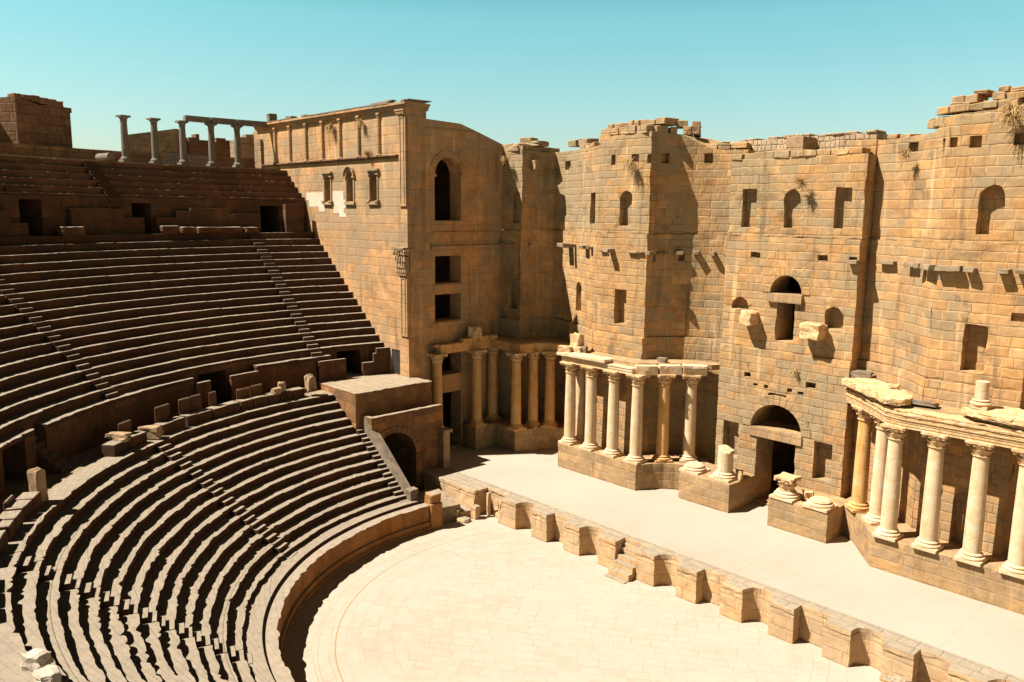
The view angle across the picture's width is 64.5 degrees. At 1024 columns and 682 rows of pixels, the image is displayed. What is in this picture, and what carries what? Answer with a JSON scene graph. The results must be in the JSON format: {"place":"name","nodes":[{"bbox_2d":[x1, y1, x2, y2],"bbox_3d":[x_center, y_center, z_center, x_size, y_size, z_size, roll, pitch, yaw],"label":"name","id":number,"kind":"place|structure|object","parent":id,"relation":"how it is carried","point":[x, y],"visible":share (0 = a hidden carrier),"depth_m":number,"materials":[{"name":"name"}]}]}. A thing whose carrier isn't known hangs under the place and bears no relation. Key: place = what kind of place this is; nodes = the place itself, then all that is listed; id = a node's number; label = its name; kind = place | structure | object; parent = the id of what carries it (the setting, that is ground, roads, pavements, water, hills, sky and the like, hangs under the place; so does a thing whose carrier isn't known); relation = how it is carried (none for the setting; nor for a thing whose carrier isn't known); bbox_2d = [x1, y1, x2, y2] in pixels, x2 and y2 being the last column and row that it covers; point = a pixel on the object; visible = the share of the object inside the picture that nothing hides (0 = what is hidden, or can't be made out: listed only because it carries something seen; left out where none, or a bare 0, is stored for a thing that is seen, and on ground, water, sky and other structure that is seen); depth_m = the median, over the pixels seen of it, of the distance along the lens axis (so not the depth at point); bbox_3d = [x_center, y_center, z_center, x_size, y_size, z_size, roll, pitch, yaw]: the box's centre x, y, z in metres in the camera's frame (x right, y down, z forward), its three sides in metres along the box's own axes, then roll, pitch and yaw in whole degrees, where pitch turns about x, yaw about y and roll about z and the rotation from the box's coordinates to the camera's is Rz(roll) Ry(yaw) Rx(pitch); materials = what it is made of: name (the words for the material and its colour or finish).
{"place":"outdoors","nodes":[
{"label":"outdoors","id":0,"kind":"place"},
{"bbox_2d":[115,115,133,161],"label":"gallery column","id":1,"kind":"structure","parent":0,"point":[125,157],"depth_m":54.63,"materials":[{"name":"stone"}]},
{"bbox_2d":[0,154,276,169],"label":"top terrace","id":2,"kind":"structure","parent":0,"point":[139,162],"depth_m":54.66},
{"bbox_2d":[0,93,72,147],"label":"ruined tower","id":3,"kind":"structure","parent":2,"relation":"on","point":[32,120],"depth_m":54.74,"materials":[{"name":"stone"}]},
{"bbox_2d":[95,153,114,160],"bbox_3d":[-26.761,-12.095,53.336,1.700,0.500,0.500,8,12,39],"label":"fallen column drum","id":4,"kind":"object","parent":2,"relation":"on","point":[106,156],"visible":0.92,"depth_m":52.94,"materials":[{"name":"stone"}]},
{"bbox_2d":[0,143,254,167],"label":"parapet wall","id":5,"kind":"structure","parent":2,"relation":"on","point":[46,151],"depth_m":55.72,"materials":[{"name":"stone"}]},
{"bbox_2d":[128,129,179,154],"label":"ruined tower","id":6,"kind":"structure","parent":2,"relation":"on","point":[168,140],"depth_m":63.57,"materials":[{"name":"stone"}]},
{"bbox_2d":[175,120,190,164],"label":"gallery column","id":7,"kind":"structure","parent":2,"relation":"on","point":[183,145],"depth_m":57.66,"materials":[{"name":"stone"}]},
{"bbox_2d":[160,151,208,165],"bbox_3d":[-23.666,-13.164,59.302,3.920,1.110,0.088,-8,12,-44],"label":"metal railing","id":8,"kind":"object","parent":2,"relation":"on","point":[178,158],"visible":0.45,"depth_m":58.73,"materials":[{"name":"grey metal"}]},
{"bbox_2d":[186,134,229,156],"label":"ruined wall","id":9,"kind":"structure","parent":2,"relation":"on","point":[195,145],"depth_m":65.53,"materials":[{"name":"stone"}]},
{"bbox_2d":[204,123,218,165],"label":"gallery column","id":10,"kind":"structure","parent":2,"relation":"on","point":[211,148],"depth_m":59.09,"materials":[{"name":"stone"}]},
{"bbox_2d":[183,115,267,127],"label":"stone beam","id":11,"kind":"structure","parent":10,"relation":"on","point":[201,119],"depth_m":59.48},
{"bbox_2d":[230,125,244,167],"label":"gallery column","id":12,"kind":"structure","parent":2,"relation":"on","point":[237,150],"depth_m":60.35,"materials":[{"name":"stone"}]},
{"bbox_2d":[230,133,254,157],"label":"ruined wall","id":13,"kind":"structure","parent":2,"relation":"on","point":[247,145],"depth_m":66.08,"materials":[{"name":"stone"}]},
{"bbox_2d":[254,139,263,167],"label":"stone pier","id":14,"kind":"structure","parent":2,"relation":"on","point":[258,150],"depth_m":63.02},
{"bbox_2d":[146,118,162,163],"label":"gallery column","id":15,"kind":"structure","parent":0,"point":[154,144],"depth_m":56.21,"materials":[{"name":"stone"}]},
{"bbox_2d":[0,388,331,562],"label":"walkway","id":16,"kind":"structure","parent":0,"point":[77,462],"depth_m":34.34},
{"bbox_2d":[0,530,7,556],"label":"stone bench","id":17,"kind":"object","parent":16,"relation":"on","point":[3,540],"visible":1,"depth_m":26.02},
{"bbox_2d":[3,491,41,521],"bbox_3d":[-17.558,5.871,29.048,0.754,0.754,1.753,-1,9,-11],"label":"stone bench","id":18,"kind":"object","parent":16,"relation":"on","point":[29,504],"visible":0.74,"depth_m":28.92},
{"bbox_2d":[35,435,71,473],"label":"staircase","id":19,"kind":"structure","parent":16,"relation":"on","point":[49,461],"depth_m":33.69,"materials":[{"name":"stone"}]},
{"bbox_2d":[102,420,146,456],"bbox_3d":[-17.762,4.395,37.120,0.766,1.151,2.523,2,9,8],"label":"stone bench","id":20,"kind":"object","parent":16,"relation":"on","point":[113,448],"visible":0.91,"depth_m":36.96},
{"bbox_2d":[106,431,133,440],"bbox_3d":[-17.801,4.314,36.794,1.137,0.387,0.580,2,9,12],"label":"fallen stone","id":21,"kind":"object","parent":20,"relation":"on","point":[118,436],"visible":1,"depth_m":36.62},
{"bbox_2d":[0,552,252,664],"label":"staircase","id":22,"kind":"structure","parent":16,"relation":"on","point":[69,582],"depth_m":26.85,"materials":[{"name":"stone"}]},
{"bbox_2d":[0,561,254,681],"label":"seating wedge","id":23,"kind":"object","parent":16,"relation":"on","point":[87,640],"visible":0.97,"depth_m":23.98,"materials":[{"name":"stone"}]},
{"bbox_2d":[19,649,50,670],"bbox_3d":[-11.365,7.622,19.378,0.582,0.428,0.479,2,9,12],"label":"fallen stone","id":24,"kind":"object","parent":23,"relation":"on","point":[33,660],"visible":0.89,"depth_m":19.22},
{"bbox_2d":[33,664,61,681],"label":"fallen stone","id":25,"kind":"object","parent":23,"relation":"on","point":[47,673],"visible":1,"depth_m":18.70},
{"bbox_2d":[2,443,283,650],"bbox_3d":[-14.063,8.562,32.703,8.021,5.708,12.883,0,9,-6],"label":"seating wedge","id":26,"kind":"object","parent":16,"relation":"on","point":[145,525],"visible":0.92,"depth_m":32.19,"materials":[{"name":"stone"}]},
{"bbox_2d":[0,510,22,540],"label":"stone bench","id":27,"kind":"object","parent":26,"relation":"on","point":[11,522],"visible":0.94,"depth_m":27.32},
{"bbox_2d":[27,467,47,502],"bbox_3d":[-17.610,5.389,30.141,0.464,1.442,0.553,2,9,12],"label":"fallen stone","id":28,"kind":"object","parent":26,"relation":"on","point":[36,478],"visible":0.7,"depth_m":29.96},
{"bbox_2d":[137,425,162,438],"bbox_3d":[-17.348,4.366,38.917,1.086,0.620,0.679,0,9,-5],"label":"fallen stone","id":29,"kind":"object","parent":16,"relation":"on","point":[153,431],"visible":0.78,"depth_m":38.66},
{"bbox_2d":[153,403,184,435],"bbox_3d":[-17.031,3.840,40.180,0.739,1.314,1.669,3,9,17],"label":"stone bench","id":30,"kind":"object","parent":16,"relation":"on","point":[165,420],"visible":0.87,"depth_m":40.09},
{"bbox_2d":[0,339,382,496],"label":"podium wall","id":31,"kind":"structure","parent":16,"relation":"on","point":[67,431],"depth_m":40.04,"materials":[{"name":"stone"}]},
{"bbox_2d":[0,295,101,430],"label":"seating wedge","id":32,"kind":"object","parent":31,"relation":"on","point":[39,375],"visible":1,"depth_m":36.81,"materials":[{"name":"stone"}]},
{"bbox_2d":[0,277,117,398],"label":"staircase","id":33,"kind":"structure","parent":31,"relation":"on","point":[58,343],"depth_m":39.18,"materials":[{"name":"stone"}]},
{"bbox_2d":[0,233,308,389],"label":"seating wedge","id":34,"kind":"object","parent":31,"relation":"on","point":[116,311],"visible":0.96,"depth_m":46.34,"materials":[{"name":"stone"}]},
{"bbox_2d":[57,226,84,235],"bbox_3d":[-25.103,-6.251,46.144,0.653,0.545,1.391,5,10,26],"label":"fallen stone","id":35,"kind":"object","parent":34,"relation":"on","point":[70,231],"visible":1,"depth_m":45.86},
{"bbox_2d":[158,225,179,233],"bbox_3d":[-21.762,-7.058,51.480,0.642,0.520,1.193,7,11,37],"label":"fallen stone","id":36,"kind":"object","parent":34,"relation":"on","point":[173,229],"visible":1,"depth_m":51.18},
{"bbox_2d":[195,227,221,232],"bbox_3d":[-20.049,-7.320,53.530,0.620,0.444,1.737,9,12,41],"label":"fallen stone","id":37,"kind":"object","parent":34,"relation":"on","point":[207,229],"visible":0.94,"depth_m":53.23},
{"bbox_2d":[221,227,242,232],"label":"fallen stone","id":38,"kind":"object","parent":34,"relation":"on","point":[231,230],"visible":0.94,"depth_m":54.41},
{"bbox_2d":[249,233,322,356],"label":"staircase","id":39,"kind":"structure","parent":31,"relation":"on","point":[295,314],"depth_m":52.93,"materials":[{"name":"stone"}]},
{"bbox_2d":[259,232,383,350],"bbox_3d":[-13.256,-3.658,55.027,4.557,7.167,9.644,-8,12,-43],"label":"seating wedge","id":40,"kind":"object","parent":31,"relation":"on","point":[328,307],"visible":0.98,"depth_m":54.76,"materials":[{"name":"stone"}]},
{"bbox_2d":[178,394,211,426],"bbox_3d":[-16.383,3.556,41.894,0.747,1.355,1.746,4,10,22],"label":"stone bench","id":41,"kind":"object","parent":16,"relation":"on","point":[192,411],"visible":0.91,"depth_m":41.80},
{"bbox_2d":[194,380,211,408],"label":"parapet wall","id":42,"kind":"structure","parent":16,"relation":"on","point":[203,388],"depth_m":44.15,"materials":[{"name":"stone"}]},
{"bbox_2d":[206,391,239,418],"bbox_3d":[-15.570,3.322,43.590,0.775,1.301,1.898,5,10,27],"label":"stone bench","id":43,"kind":"object","parent":16,"relation":"on","point":[225,408],"visible":0.9,"depth_m":43.36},
{"bbox_2d":[229,371,258,400],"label":"parapet wall","id":44,"kind":"structure","parent":16,"relation":"on","point":[242,380],"depth_m":46.30,"materials":[{"name":"stone"}]},
{"bbox_2d":[235,384,304,410],"bbox_3d":[-13.821,2.991,46.303,0.832,1.149,4.463,7,11,36],"label":"stone bench","id":45,"kind":"object","parent":16,"relation":"on","point":[251,397],"visible":0.94,"depth_m":45.75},
{"bbox_2d":[160,392,397,549],"bbox_3d":[-11.667,6.948,43.096,7.991,5.706,12.059,6,10,30],"label":"seating wedge","id":46,"kind":"object","parent":16,"relation":"on","point":[295,473],"visible":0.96,"depth_m":42.77,"materials":[{"name":"stone"}]},
{"bbox_2d":[147,438,297,558],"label":"staircase","id":47,"kind":"structure","parent":46,"relation":"on","point":[171,453],"depth_m":38.02,"materials":[{"name":"stone"}]},
{"bbox_2d":[303,374,316,392],"bbox_3d":[-11.986,2.502,48.266,0.578,1.099,0.675,7,11,35],"label":"fallen stone","id":48,"kind":"object","parent":46,"relation":"on","point":[310,381],"visible":1,"depth_m":48.07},
{"bbox_2d":[317,358,346,381],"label":"parapet wall","id":49,"kind":"structure","parent":16,"relation":"on","point":[333,369],"depth_m":50.79,"materials":[{"name":"stone"}]},
{"bbox_2d":[362,347,389,375],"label":"parapet wall","id":50,"kind":"structure","parent":16,"relation":"on","point":[379,363],"depth_m":52.79,"materials":[{"name":"stone"}]},
{"bbox_2d":[354,426,408,502],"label":"staircase","id":51,"kind":"structure","parent":16,"relation":"on","point":[391,482],"depth_m":46.05,"materials":[{"name":"stone"}]},
{"bbox_2d":[254,98,501,447],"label":"side tower","id":52,"kind":"structure","parent":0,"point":[404,221],"depth_m":53.76,"materials":[{"name":"beige stone"}]},
{"bbox_2d":[392,349,399,374],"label":"grille gate","id":53,"kind":"structure","parent":52,"relation":"attached to","point":[397,370],"depth_m":52.79,"materials":[{"name":"grey metal"}]},
{"bbox_2d":[0,0,1023,151],"label":"sky","id":54,"kind":"structure","parent":0,"point":[555,72],"materials":[{"name":"blue"}]},
{"bbox_2d":[284,512,880,681],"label":"orchestra floor","id":55,"kind":"structure","parent":0,"point":[483,598],"depth_m":34.27,"materials":[{"name":"stone"}]},
{"bbox_2d":[242,488,459,681],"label":"orchestra wall","id":56,"kind":"structure","parent":55,"relation":"on","point":[286,590],"depth_m":37.90,"materials":[{"name":"stone"}]},
{"bbox_2d":[316,369,452,491],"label":"passage block","id":57,"kind":"structure","parent":55,"relation":"on","point":[404,418],"depth_m":49.73,"materials":[{"name":"stone"}]},
{"bbox_2d":[362,415,417,500],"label":"ramp parapet","id":58,"kind":"structure","parent":55,"relation":"on","point":[385,453],"depth_m":46.17,"materials":[{"name":"brown stone"}]},
{"bbox_2d":[471,504,479,518],"bbox_3d":[-2.098,9.767,46.373,0.433,0.796,0.439,8,12,40],"label":"stone slab","id":59,"kind":"object","parent":55,"relation":"on","point":[475,511],"depth_m":46.22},
{"bbox_2d":[423,467,1023,681],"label":"stage front wall","id":60,"kind":"structure","parent":55,"relation":"on","point":[841,638],"depth_m":35.39,"materials":[{"name":"stone"}]},
{"bbox_2d":[447,444,1023,678],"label":"stage floor","id":61,"kind":"structure","parent":0,"point":[839,573],"depth_m":38.35,"materials":[{"name":"stone"}]},
{"bbox_2d":[462,416,563,451],"bbox_3d":[-1.129,6.434,55.713,10.034,1.666,4.304,-1,9,-11],"label":"colonnade podium","id":62,"kind":"object","parent":61,"relation":"on","point":[490,433],"visible":0.69,"depth_m":54.80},
{"bbox_2d":[426,352,447,427],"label":"marble column","id":63,"kind":"structure","parent":62,"relation":"on","point":[437,359],"depth_m":52.65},
{"bbox_2d":[466,348,486,427],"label":"marble column","id":64,"kind":"structure","parent":62,"relation":"on","point":[476,421],"depth_m":54.39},
{"bbox_2d":[483,347,501,420],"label":"marble column","id":65,"kind":"structure","parent":62,"relation":"on","point":[492,413],"depth_m":56.10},
{"bbox_2d":[436,339,570,353],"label":"entablature","id":66,"kind":"structure","parent":65,"relation":"on","point":[506,346],"depth_m":53.86,"materials":[{"name":"stone"}]},
{"bbox_2d":[468,326,481,337],"bbox_3d":[-2.495,-0.597,54.246,0.888,0.795,0.742,4,10,23],"label":"stone block","id":67,"kind":"object","parent":66,"relation":"on","point":[474,331],"depth_m":54.00,"materials":[{"name":"stone"}]},
{"bbox_2d":[429,335,569,347],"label":"gallery floor","id":68,"kind":"structure","parent":66,"relation":"on","point":[528,339],"depth_m":54.61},
{"bbox_2d":[505,351,526,431],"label":"marble column","id":69,"kind":"structure","parent":62,"relation":"on","point":[515,424],"depth_m":53.45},
{"bbox_2d":[523,351,541,427],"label":"marble column","id":70,"kind":"structure","parent":62,"relation":"on","point":[532,421],"depth_m":54.42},
{"bbox_2d":[541,351,557,427],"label":"marble column","id":71,"kind":"structure","parent":62,"relation":"on","point":[549,421],"depth_m":54.32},
{"bbox_2d":[558,442,708,490],"bbox_3d":[6.900,7.577,48.903,9.188,1.681,3.699,6,10,29],"label":"colonnade podium","id":72,"kind":"object","parent":61,"relation":"on","point":[649,474],"visible":0.63,"depth_m":47.68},
{"bbox_2d":[558,361,580,445],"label":"marble column","id":73,"kind":"structure","parent":72,"relation":"on","point":[569,438],"depth_m":50.35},
{"bbox_2d":[557,351,635,373],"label":"entablature","id":74,"kind":"structure","parent":73,"relation":"on","point":[595,361],"depth_m":48.38,"materials":[{"name":"beige stone"}]},
{"bbox_2d":[571,346,581,352],"bbox_3d":[4.076,0.508,50.333,0.770,0.428,0.556,8,12,40],"label":"stone block","id":75,"kind":"object","parent":74,"relation":"on","point":[576,349],"depth_m":50.10,"materials":[{"name":"stone"}]},
{"bbox_2d":[570,333,583,346],"bbox_3d":[4.072,-0.049,50.497,0.906,0.895,0.661,8,12,40],"label":"stone block","id":76,"kind":"object","parent":75,"relation":"on","point":[576,339],"depth_m":50.30,"materials":[{"name":"stone"}]},
{"bbox_2d":[575,365,585,441],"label":"marble column","id":77,"kind":"structure","parent":72,"relation":"on","point":[580,406],"depth_m":51.05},
{"bbox_2d":[578,365,601,451],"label":"marble column","id":78,"kind":"structure","parent":72,"relation":"on","point":[589,444],"depth_m":49.12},
{"bbox_2d":[600,369,623,457],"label":"marble column","id":79,"kind":"structure","parent":72,"relation":"on","point":[612,450],"depth_m":47.88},
{"bbox_2d":[623,373,650,464],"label":"marble column","id":80,"kind":"structure","parent":72,"relation":"on","point":[635,456],"depth_m":46.62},
{"bbox_2d":[651,374,675,462],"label":"marble column","id":81,"kind":"structure","parent":72,"relation":"on","point":[661,455],"depth_m":46.86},
{"bbox_2d":[635,363,707,375],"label":"entablature","id":82,"kind":"structure","parent":81,"relation":"on","point":[675,369],"depth_m":46.30,"materials":[{"name":"beige stone"}]},
{"bbox_2d":[587,350,719,369],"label":"gallery floor","id":83,"kind":"structure","parent":82,"relation":"on","point":[626,361],"depth_m":47.41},
{"bbox_2d":[679,375,701,462],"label":"marble column","id":84,"kind":"structure","parent":72,"relation":"on","point":[688,454],"depth_m":46.85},
{"bbox_2d":[678,462,754,512],"bbox_3d":[11.421,8.176,45.332,2.708,1.676,3.189,-8,12,-43],"label":"pedestal","id":85,"kind":"object","parent":61,"relation":"on","point":[703,489],"visible":0.84,"depth_m":44.36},
{"bbox_2d":[679,461,709,475],"bbox_3d":[10.265,7.087,45.605,1.258,0.420,1.255,-8,12,-43],"label":"column stump","id":86,"kind":"object","parent":85,"relation":"on","point":[695,468],"visible":1,"depth_m":45.23,"materials":[{"name":"beige stone"}]},
{"bbox_2d":[708,445,736,482],"bbox_3d":[11.636,6.629,44.268,1.259,1.776,1.253,-8,12,-43],"label":"column stump","id":87,"kind":"object","parent":85,"relation":"on","point":[724,472],"visible":1,"depth_m":43.93,"materials":[{"name":"beige stone"}]},
{"bbox_2d":[498,85,1023,556],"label":"stage back wall","id":88,"kind":"structure","parent":61,"relation":"on","point":[752,271],"depth_m":42.77,"materials":[{"name":"stone"}]},
{"bbox_2d":[993,100,1023,134],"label":"dry shrub","id":89,"kind":"object","parent":88,"relation":"attached to","point":[1012,111],"visible":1,"depth_m":32.58,"materials":[{"name":"brown plant"}]},
{"bbox_2d":[767,486,847,543],"bbox_3d":[15.165,8.831,41.427,2.724,1.679,3.165,-8,12,-43],"label":"pedestal","id":90,"kind":"object","parent":61,"relation":"on","point":[796,518],"visible":0.77,"depth_m":40.41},
{"bbox_2d":[769,472,801,502],"bbox_3d":[14.008,7.431,41.337,1.261,1.148,1.258,-8,12,-43],"label":"column stump","id":91,"kind":"object","parent":90,"relation":"on","point":[785,491],"visible":1,"depth_m":41.02,"materials":[{"name":"beige stone"}]},
{"bbox_2d":[802,496,837,512],"bbox_3d":[15.245,8.000,40.104,1.258,0.426,1.257,-8,12,-43],"label":"column stump","id":92,"kind":"object","parent":90,"relation":"on","point":[823,504],"visible":1,"depth_m":39.76,"materials":[{"name":"beige stone"}]},
{"bbox_2d":[842,496,1023,614],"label":"colonnade podium","id":93,"kind":"object","parent":61,"relation":"on","point":[987,582],"visible":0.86,"depth_m":34.93,"materials":[{"name":"stone"}]},
{"bbox_2d":[844,404,873,512],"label":"marble column","id":94,"kind":"structure","parent":93,"relation":"on","point":[857,503],"depth_m":39.25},
{"bbox_2d":[842,377,1023,449],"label":"entablature","id":95,"kind":"structure","parent":94,"relation":"on","point":[996,425],"depth_m":34.29,"materials":[{"name":"stone"}]},
{"bbox_2d":[851,370,873,378],"bbox_3d":[17.378,1.743,40.272,0.995,0.540,0.646,7,11,35],"label":"stone block","id":96,"kind":"object","parent":95,"relation":"on","point":[861,374],"depth_m":40.08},
{"bbox_2d":[910,399,938,407],"bbox_3d":[18.117,2.754,35.708,1.149,0.234,0.786,8,-3,40],"label":"stone block","id":97,"kind":"object","parent":95,"relation":"on","point":[924,403],"depth_m":35.39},
{"bbox_2d":[906,398,974,418],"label":"gallery floor","id":98,"kind":"structure","parent":95,"relation":"on","point":[943,409],"depth_m":35.19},
{"bbox_2d":[969,380,991,410],"bbox_3d":[19.468,2.222,33.636,0.823,1.125,0.823,-8,12,-43],"label":"column stump","id":99,"kind":"object","parent":95,"relation":"on","point":[980,400],"visible":1,"depth_m":33.41,"materials":[{"name":"beige stone"}]},
{"bbox_2d":[861,414,887,525],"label":"marble column","id":100,"kind":"structure","parent":93,"relation":"on","point":[872,517],"depth_m":37.67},
{"bbox_2d":[871,423,910,541],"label":"marble column","id":101,"kind":"structure","parent":93,"relation":"on","point":[887,529],"depth_m":35.93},
{"bbox_2d":[911,431,951,553],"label":"marble column","id":102,"kind":"structure","parent":93,"relation":"on","point":[926,540],"depth_m":34.72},
{"bbox_2d":[953,439,996,566],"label":"marble column","id":103,"kind":"structure","parent":93,"relation":"on","point":[970,552],"depth_m":33.48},
{"bbox_2d":[999,448,1023,579],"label":"marble column","id":104,"kind":"structure","parent":93,"relation":"on","point":[1013,565],"depth_m":32.42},
{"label":"upper walkway","id":105,"kind":"structure","parent":0,"visible":0},
{"bbox_2d":[0,210,28,236],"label":"parapet wall","id":106,"kind":"structure","parent":105,"relation":"on","point":[8,228],"depth_m":43.45,"materials":[{"name":"stone"}]},
{"bbox_2d":[68,208,144,234],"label":"parapet wall","id":107,"kind":"structure","parent":105,"relation":"on","point":[101,221],"depth_m":48.64,"materials":[{"name":"stone"}]},
{"bbox_2d":[0,188,306,235],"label":"podium wall","id":108,"kind":"structure","parent":105,"relation":"on","point":[41,214],"depth_m":50.23,"materials":[{"name":"stone"}]},
{"bbox_2d":[0,155,105,196],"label":"seating wedge","id":109,"kind":"object","parent":108,"relation":"on","point":[53,177],"visible":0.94,"depth_m":47.33,"materials":[{"name":"stone"}]},
{"bbox_2d":[82,161,122,202],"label":"staircase","id":110,"kind":"structure","parent":108,"relation":"on","point":[100,178],"depth_m":49.98,"materials":[{"name":"stone"}]},
{"bbox_2d":[96,161,304,200],"bbox_3d":[-21.065,-10.768,55.462,13.760,2.356,4.186,-8,12,-43],"label":"seating wedge","id":111,"kind":"object","parent":108,"relation":"on","point":[173,181],"visible":0.98,"depth_m":55.32,"materials":[{"name":"stone"}]},
{"bbox_2d":[154,208,260,233],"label":"parapet wall","id":112,"kind":"structure","parent":105,"relation":"on","point":[207,217],"depth_m":54.11,"materials":[{"name":"stone"}]},
{"bbox_2d":[283,204,303,231],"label":"parapet wall","id":113,"kind":"structure","parent":105,"relation":"on","point":[292,217],"depth_m":57.67,"materials":[{"name":"stone"}]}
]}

